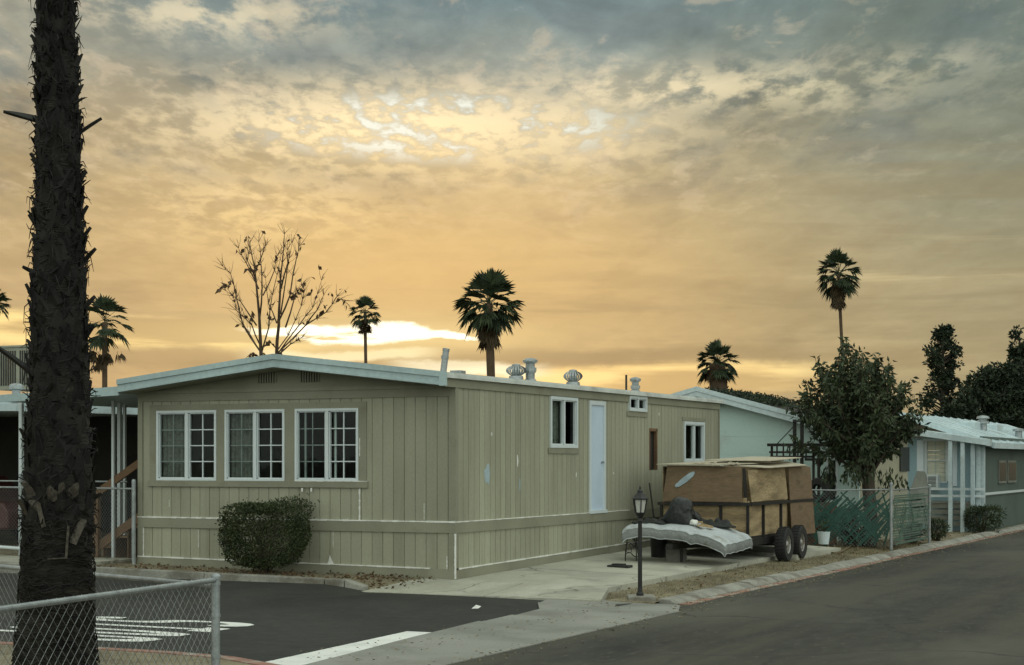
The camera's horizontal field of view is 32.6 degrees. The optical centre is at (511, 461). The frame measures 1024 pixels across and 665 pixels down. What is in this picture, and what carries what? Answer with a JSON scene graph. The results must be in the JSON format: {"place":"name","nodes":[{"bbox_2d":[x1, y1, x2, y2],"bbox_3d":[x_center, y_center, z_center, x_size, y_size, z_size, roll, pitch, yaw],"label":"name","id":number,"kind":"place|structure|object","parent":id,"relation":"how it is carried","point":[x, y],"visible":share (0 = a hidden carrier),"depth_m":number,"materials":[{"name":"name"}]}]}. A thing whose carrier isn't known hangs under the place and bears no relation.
{"place":"outdoors","nodes":[
{"label":"outdoors","id":0,"kind":"place"},
{"bbox_2d":[0,644,251,664],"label":"island ground","id":1,"kind":"structure","parent":0,"point":[172,659],"depth_m":16.87,"materials":[{"name":"grey concrete"}]},
{"bbox_2d":[0,0,103,664],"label":"palm tree","id":2,"kind":"object","parent":1,"relation":"on","point":[58,530],"visible":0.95,"depth_m":13.83,"materials":[{"name":"brown plant"}]},
{"bbox_2d":[0,564,220,664],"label":"chain link fence","id":3,"kind":"object","parent":1,"relation":"on","point":[213,582],"visible":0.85,"depth_m":13.34,"materials":[{"name":"metal"}]},
{"bbox_2d":[0,641,278,664],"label":"island kerb","id":4,"kind":"structure","parent":1,"relation":"on","point":[243,660],"depth_m":17.21,"materials":[{"name":"red paint"}]},
{"bbox_2d":[0,573,631,661],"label":"side street","id":5,"kind":"structure","parent":0,"point":[287,619],"depth_m":23.30,"materials":[{"name":"grey asphalt"}]},
{"bbox_2d":[0,617,252,641],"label":"stop lettering","id":6,"kind":"object","parent":5,"relation":"on","point":[230,624],"visible":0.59,"depth_m":21.00,"materials":[{"name":"white paint"}]},
{"bbox_2d":[267,631,430,664],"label":"stop bar","id":7,"kind":"object","parent":5,"relation":"on","point":[303,659],"visible":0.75,"depth_m":18.90,"materials":[{"name":"white paint"}]},
{"bbox_2d":[0,524,1020,603],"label":"lot ground","id":8,"kind":"structure","parent":0,"point":[953,534],"depth_m":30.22,"materials":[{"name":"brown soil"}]},
{"bbox_2d":[0,475,24,538],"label":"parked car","id":9,"kind":"object","parent":8,"relation":"on","point":[7,511],"visible":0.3,"depth_m":35.24,"materials":[{"name":"black paint"}]},
{"bbox_2d":[0,476,135,563],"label":"chain link fence","id":10,"kind":"object","parent":8,"relation":"on","point":[133,518],"visible":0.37,"depth_m":30.98,"materials":[{"name":"metal"}]},
{"bbox_2d":[0,555,136,564],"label":"concrete pad","id":11,"kind":"object","parent":8,"relation":"on","point":[11,558],"visible":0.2,"depth_m":31.10,"materials":[{"name":"grey concrete"}]},
{"bbox_2d":[0,383,137,532],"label":"carport house","id":12,"kind":"structure","parent":8,"relation":"on","point":[100,420],"depth_m":39.66,"materials":[{"name":"white metal"}]},
{"bbox_2d":[0,345,29,391],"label":"rooftop cooler","id":13,"kind":"object","parent":12,"relation":"on","point":[11,372],"visible":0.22,"depth_m":42.05,"materials":[{"name":"beige metal"}]},
{"bbox_2d":[92,460,137,557],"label":"wooden steps","id":14,"kind":"structure","parent":8,"relation":"on","point":[125,472],"depth_m":32.08,"materials":[{"name":"brown wood"}]},
{"bbox_2d":[214,493,319,573],"bbox_3d":[-3.995,1.212,28.812,1.809,1.385,1.362,0,0,25],"label":"shrub","id":15,"kind":"object","parent":8,"relation":"on","point":[264,559],"visible":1,"depth_m":28.56,"materials":[{"name":"green plant"}]},
{"bbox_2d":[0,348,723,579],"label":"mobile home","id":16,"kind":"object","parent":8,"relation":"on","point":[442,473],"visible":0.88,"depth_m":29.89,"materials":[{"name":"beige paint"}]},
{"bbox_2d":[156,410,215,480],"bbox_3d":[-5.591,-0.270,30.265,1.249,1.212,0.168,0,0,25],"label":"window","id":17,"kind":"structure","parent":16,"relation":"in","point":[177,429],"depth_m":30.40,"materials":[{"name":"white plastic"}]},
{"bbox_2d":[224,409,284,480],"bbox_3d":[-4.325,-0.270,29.669,1.201,1.212,0.168,0,0,25],"label":"window","id":18,"kind":"structure","parent":16,"relation":"in","point":[245,429],"depth_m":29.80,"materials":[{"name":"white plastic"}]},
{"bbox_2d":[295,408,357,480],"bbox_3d":[-3.058,-0.270,29.038,1.223,1.212,0.105,0,0,25],"label":"window","id":19,"kind":"structure","parent":16,"relation":"in","point":[328,428],"depth_m":29.01,"materials":[{"name":"white plastic"}]},
{"bbox_2d":[548,396,579,453],"bbox_3d":[0.890,-0.655,31.963,0.168,1.031,1.407,0,0,25],"label":"window","id":20,"kind":"structure","parent":16,"relation":"in","point":[555,448],"depth_m":31.92,"materials":[{"name":"white plastic"}]},
{"bbox_2d":[589,400,607,513],"bbox_3d":[1.624,-0.080,33.396,0.100,2.140,0.841,0,0,25],"label":"door","id":21,"kind":"structure","parent":16,"relation":"in","point":[597,409],"depth_m":33.42,"materials":[{"name":"paint"}]},
{"bbox_2d":[626,395,647,416],"bbox_3d":[2.520,-1.105,35.291,0.080,0.411,1.145,0,0,25],"label":"window","id":22,"kind":"structure","parent":16,"relation":"in","point":[641,412],"depth_m":35.27,"materials":[{"name":"white plastic"}]},
{"bbox_2d":[682,417,705,461],"bbox_3d":[3.981,-0.467,38.428,0.080,0.986,1.524,0,0,25],"label":"window","id":23,"kind":"structure","parent":16,"relation":"in","point":[686,420],"depth_m":38.39,"materials":[{"name":"white plastic"}]},
{"bbox_2d":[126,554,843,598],"bbox_3d":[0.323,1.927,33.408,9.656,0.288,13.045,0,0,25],"label":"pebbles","id":24,"kind":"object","parent":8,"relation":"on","point":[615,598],"visible":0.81,"depth_m":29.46,"materials":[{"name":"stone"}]},
{"bbox_2d":[97,532,979,592],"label":"leaf litter","id":25,"kind":"object","parent":8,"relation":"on","point":[308,574],"visible":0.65,"depth_m":28.56,"materials":[{"name":"brown plant"}]},
{"bbox_2d":[627,487,655,600],"bbox_3d":[1.911,1.229,25.882,0.400,1.730,0.480,0,0,0],"label":"lamp post","id":26,"kind":"object","parent":8,"relation":"on","point":[639,498],"visible":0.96,"depth_m":25.82,"materials":[{"name":"metal"}]},
{"bbox_2d":[657,465,814,561],"bbox_3d":[4.381,1.038,34.893,2.215,1.918,6.475,0,0,25],"label":"utility trailer","id":27,"kind":"object","parent":8,"relation":"on","point":[774,507],"visible":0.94,"depth_m":34.10,"materials":[{"name":"wood"}]},
{"bbox_2d":[622,523,752,556],"bbox_3d":[3.213,1.425,32.571,2.246,0.601,1.671,0,0,18],"label":"mattress","id":28,"kind":"object","parent":27,"relation":"on","point":[724,541],"visible":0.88,"depth_m":32.07,"materials":[{"name":"white fabric"}]},
{"bbox_2d":[632,518,669,524],"bbox_3d":[2.606,1.118,32.796,0.713,0.124,0.426,0,0,-4],"label":"dark cloth heap","id":29,"kind":"object","parent":28,"relation":"on","point":[652,521],"visible":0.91,"depth_m":32.68,"materials":[{"name":"black fabric"}]},
{"bbox_2d":[661,497,694,524],"bbox_3d":[3.139,0.929,32.825,0.691,0.535,0.575,0,0,25],"label":"rubbish bag","id":30,"kind":"object","parent":28,"relation":"on","point":[680,510],"visible":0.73,"depth_m":32.57,"materials":[{"name":"black plastic"}]},
{"bbox_2d":[690,519,697,524],"bbox_3d":[3.367,1.123,32.403,0.164,0.096,0.126,0,0,25],"label":"white rag","id":31,"kind":"object","parent":28,"relation":"on","point":[693,522],"visible":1,"depth_m":32.35,"materials":[{"name":"white fabric"}]},
{"bbox_2d":[694,511,700,520],"bbox_3d":[3.423,1.076,33.074,0.318,0.274,0.336,0,0,25],"label":"rubbish bag","id":32,"kind":"object","parent":28,"relation":"on","point":[697,516],"visible":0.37,"depth_m":33.00,"materials":[{"name":"black plastic"}]},
{"bbox_2d":[697,521,712,527],"bbox_3d":[3.546,1.174,32.418,0.364,0.124,0.184,0,0,12],"label":"cardboard scrap","id":33,"kind":"object","parent":28,"relation":"on","point":[705,525],"visible":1,"depth_m":32.35,"materials":[{"name":"brown cardboard"}]},
{"bbox_2d":[699,517,735,527],"bbox_3d":[3.794,1.151,32.911,0.819,0.190,0.463,0,0,2],"label":"dark cloth heap","id":34,"kind":"object","parent":28,"relation":"on","point":[717,522],"visible":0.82,"depth_m":32.78,"materials":[{"name":"black fabric"}]},
{"bbox_2d":[657,461,784,464],"bbox_3d":[4.210,0.033,35.255,1.516,0.095,3.231,0,0,29],"label":"plywood sheet","id":35,"kind":"object","parent":27,"relation":"on","point":[718,462],"visible":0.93,"depth_m":35.25,"materials":[{"name":"beige wood"}]},
{"bbox_2d":[694,462,744,464],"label":"wood splinters","id":36,"kind":"object","parent":35,"relation":"on","point":[717,463],"visible":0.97,"depth_m":33.82,"materials":[{"name":"brown wood"}]},
{"bbox_2d":[704,456,800,460],"bbox_3d":[5.086,-0.053,36.233,1.250,0.106,3.200,0,0,25],"label":"plywood sheet","id":37,"kind":"object","parent":35,"relation":"on","point":[753,458],"visible":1,"depth_m":35.91,"materials":[{"name":"beige wood"}]},
{"bbox_2d":[723,460,806,467],"bbox_3d":[5.155,0.050,35.344,0.831,0.170,3.350,0,0,25],"label":"plywood sheet","id":38,"kind":"object","parent":27,"relation":"on","point":[776,465],"visible":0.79,"depth_m":35.34,"materials":[{"name":"beige wood"}]},
{"bbox_2d":[671,386,921,541],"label":"neighbour house","id":39,"kind":"structure","parent":8,"relation":"on","point":[751,424],"depth_m":43.97,"materials":[{"name":"white paint"}]},
{"bbox_2d":[826,458,837,501],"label":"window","id":40,"kind":"structure","parent":39,"relation":"in","point":[831,497],"depth_m":43.06,"materials":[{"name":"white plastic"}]},
{"bbox_2d":[899,447,909,470],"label":"window","id":41,"kind":"structure","parent":39,"relation":"in","point":[904,461],"depth_m":47.12,"materials":[{"name":"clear glass"}]},
{"bbox_2d":[767,419,829,495],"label":"steel rack","id":42,"kind":"object","parent":8,"relation":"on","point":[812,458],"visible":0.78,"depth_m":41.25,"materials":[{"name":"black metal"}]},
{"bbox_2d":[807,502,836,543],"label":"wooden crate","id":43,"kind":"object","parent":8,"relation":"on","point":[812,540],"visible":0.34,"depth_m":40.67,"materials":[{"name":"grey wood"}]},
{"bbox_2d":[811,478,830,502],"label":"spare tyre","id":44,"kind":"object","parent":43,"relation":"on","point":[815,483],"visible":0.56,"depth_m":40.76,"materials":[{"name":"rubber"}]},
{"bbox_2d":[817,520,829,543],"bbox_3d":[6.972,1.575,39.100,0.303,0.551,0.315,0,0,25],"label":"white bucket","id":45,"kind":"object","parent":8,"relation":"on","point":[823,537],"visible":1,"depth_m":38.99,"materials":[{"name":"plastic"}]},
{"bbox_2d":[827,544,858,553],"bbox_3d":[7.519,1.954,40.012,0.865,0.089,5.012,0,0,15],"label":"garden hose","id":46,"kind":"object","parent":8,"relation":"on","point":[846,548],"visible":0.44,"depth_m":39.18,"materials":[{"name":"green rubber"}]},
{"bbox_2d":[837,509,865,546],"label":"scrub bush","id":47,"kind":"object","parent":8,"relation":"on","point":[845,533],"visible":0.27,"depth_m":40.96,"materials":[{"name":"green plant"}]},
{"bbox_2d":[781,335,931,547],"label":"leafy tree","id":48,"kind":"object","parent":8,"relation":"on","point":[854,416],"visible":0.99,"depth_m":40.55,"materials":[{"name":"green plant"}]},
{"bbox_2d":[807,482,930,550],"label":"chain link fence","id":49,"kind":"object","parent":8,"relation":"on","point":[836,516],"visible":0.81,"depth_m":40.12,"materials":[{"name":"metal"}]},
{"bbox_2d":[909,471,927,523],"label":"grey board","id":50,"kind":"object","parent":49,"relation":"attached to","point":[920,479],"visible":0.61,"depth_m":44.19,"materials":[{"name":"grey wood"}]},
{"bbox_2d":[900,522,926,543],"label":"scrub bush","id":51,"kind":"object","parent":8,"relation":"on","point":[917,541],"visible":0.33,"depth_m":42.94,"materials":[{"name":"green plant"}]},
{"bbox_2d":[925,517,950,540],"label":"scrub bush","id":52,"kind":"object","parent":8,"relation":"on","point":[942,528],"visible":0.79,"depth_m":44.92,"materials":[{"name":"green plant"}]},
{"bbox_2d":[894,412,1023,531],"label":"blue house","id":53,"kind":"structure","parent":8,"relation":"on","point":[980,461],"depth_m":51.53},
{"bbox_2d":[923,439,947,482],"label":"window","id":54,"kind":"structure","parent":53,"relation":"in","point":[929,447],"depth_m":51.46,"materials":[{"name":"white plastic"}]},
{"bbox_2d":[998,460,1006,482],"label":"window","id":55,"kind":"structure","parent":53,"relation":"in","point":[1002,464],"depth_m":53.59,"materials":[{"name":"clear glass"}]},
{"bbox_2d":[1007,460,1016,482],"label":"window","id":56,"kind":"structure","parent":53,"relation":"in","point":[1011,464],"depth_m":55.10,"materials":[{"name":"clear glass"}]},
{"bbox_2d":[963,503,1007,532],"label":"scrub bush","id":57,"kind":"object","parent":8,"relation":"on","point":[977,526],"visible":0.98,"depth_m":49.88,"materials":[{"name":"green plant"}]},
{"bbox_2d":[0,0,1023,414],"label":"sky","id":58,"kind":"structure","parent":0,"point":[655,182],"materials":[{"name":"orange"}]},
{"bbox_2d":[361,545,840,601],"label":"driveway","id":59,"kind":"structure","parent":0,"point":[595,578],"depth_m":29.00,"materials":[{"name":"concrete"}]},
{"bbox_2d":[607,563,632,567],"bbox_3d":[1.904,1.853,30.899,0.400,0.095,0.240,0,0,25],"label":"black plate","id":60,"kind":"object","parent":59,"relation":"on","point":[620,565],"visible":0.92,"depth_m":30.81,"materials":[{"name":"metal"}]},
{"bbox_2d":[625,537,637,560],"bbox_3d":[2.219,1.534,32.307,0.298,0.622,0.083,0,0,-15],"label":"bent chair frame","id":61,"kind":"object","parent":59,"relation":"on","point":[635,545],"visible":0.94,"depth_m":32.30,"materials":[{"name":"metal"}]},
{"bbox_2d":[649,483,654,517],"bbox_3d":[2.874,1.122,35.125,0.118,1.378,0.720,0,0,-8],"label":"leaning shovel","id":62,"kind":"object","parent":59,"relation":"on","point":[651,500],"visible":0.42,"depth_m":35.28,"materials":[{"name":"metal"}]},
{"bbox_2d":[650,538,667,557],"bbox_3d":[2.805,1.651,33.400,0.340,0.360,0.332,0,0,25],"label":"dark bucket","id":63,"kind":"object","parent":59,"relation":"on","point":[658,548],"visible":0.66,"depth_m":33.26,"materials":[{"name":"black paint"}]},
{"bbox_2d":[666,548,686,561],"bbox_3d":[3.069,1.722,32.700,0.340,0.320,0.240,0,0,25],"label":"concrete block","id":64,"kind":"object","parent":59,"relation":"on","point":[672,555],"depth_m":32.60,"materials":[{"name":"grey concrete"}]},
{"bbox_2d":[450,531,1023,664],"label":"road","id":65,"kind":"structure","parent":0,"point":[964,605],"depth_m":22.20,"materials":[{"name":"grey asphalt"}]},
{"bbox_2d":[294,529,1022,664],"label":"road grit","id":66,"kind":"object","parent":65,"relation":"on","point":[685,603],"visible":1,"depth_m":25.00,"materials":[{"name":"grey gravel"}]},
{"bbox_2d":[679,529,1023,604],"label":"painted gutter strip","id":67,"kind":"object","parent":65,"relation":"on","point":[793,580],"visible":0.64,"depth_m":32.64,"materials":[{"name":"red paint"}]},
{"label":"ground","id":68,"kind":"structure","parent":0,"visible":0},
{"bbox_2d":[0,289,11,319],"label":"palm tree","id":69,"kind":"object","parent":68,"relation":"on","point":[5,299],"visible":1,"depth_m":149.93,"materials":[{"name":"green plant"}]},
{"bbox_2d":[88,293,133,387],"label":"palm tree","id":70,"kind":"object","parent":68,"relation":"on","point":[102,341],"visible":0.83,"depth_m":84.84,"materials":[{"name":"green plant"}]},
{"bbox_2d":[0,562,367,590],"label":"side street kerb","id":71,"kind":"structure","parent":68,"relation":"on","point":[197,575],"depth_m":28.33,"materials":[{"name":"concrete"}]},
{"bbox_2d":[212,224,352,357],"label":"bare tree","id":72,"kind":"object","parent":68,"relation":"on","point":[293,297],"visible":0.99,"depth_m":50.08,"materials":[{"name":"brown plant"}]},
{"bbox_2d":[347,295,381,362],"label":"palm tree","id":73,"kind":"object","parent":68,"relation":"on","point":[364,326],"visible":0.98,"depth_m":179.75,"materials":[{"name":"green plant"}]},
{"bbox_2d":[452,267,524,376],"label":"palm tree","id":74,"kind":"object","parent":68,"relation":"on","point":[489,323],"visible":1,"depth_m":94.48,"materials":[{"name":"green plant"}]},
{"bbox_2d":[305,599,679,664],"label":"valley gutter","id":75,"kind":"object","parent":68,"relation":"on","point":[503,638],"visible":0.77,"depth_m":20.88,"materials":[{"name":"concrete"}]},
{"bbox_2d":[696,338,740,389],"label":"palm tree","id":76,"kind":"object","parent":68,"relation":"on","point":[718,373],"visible":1,"depth_m":104.56,"materials":[{"name":"green plant"}]},
{"bbox_2d":[816,248,862,352],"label":"palm tree","id":77,"kind":"object","parent":68,"relation":"on","point":[837,291],"visible":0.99,"depth_m":149.56,"materials":[{"name":"green plant"}]},
{"bbox_2d":[658,524,1023,604],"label":"kerb","id":78,"kind":"structure","parent":68,"relation":"on","point":[726,588],"depth_m":32.13,"materials":[{"name":"concrete"}]},
{"bbox_2d":[915,323,964,472],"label":"conifer","id":79,"kind":"object","parent":68,"relation":"on","point":[941,336],"visible":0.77,"depth_m":91.73,"materials":[{"name":"green plant"}]},
{"bbox_2d":[933,393,991,421],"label":"dark tree","id":80,"kind":"object","parent":68,"relation":"on","point":[966,406],"visible":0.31,"depth_m":85.47,"materials":[{"name":"green plant"}]},
{"bbox_2d":[958,358,1023,428],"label":"dark tree","id":81,"kind":"object","parent":68,"relation":"on","point":[995,394],"visible":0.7,"depth_m":87.19,"materials":[{"name":"green plant"}]},
{"bbox_2d":[1006,324,1023,389],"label":"dark tree","id":82,"kind":"object","parent":68,"relation":"on","point":[1016,353],"visible":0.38,"depth_m":94.86,"materials":[{"name":"green plant"}]}
]}

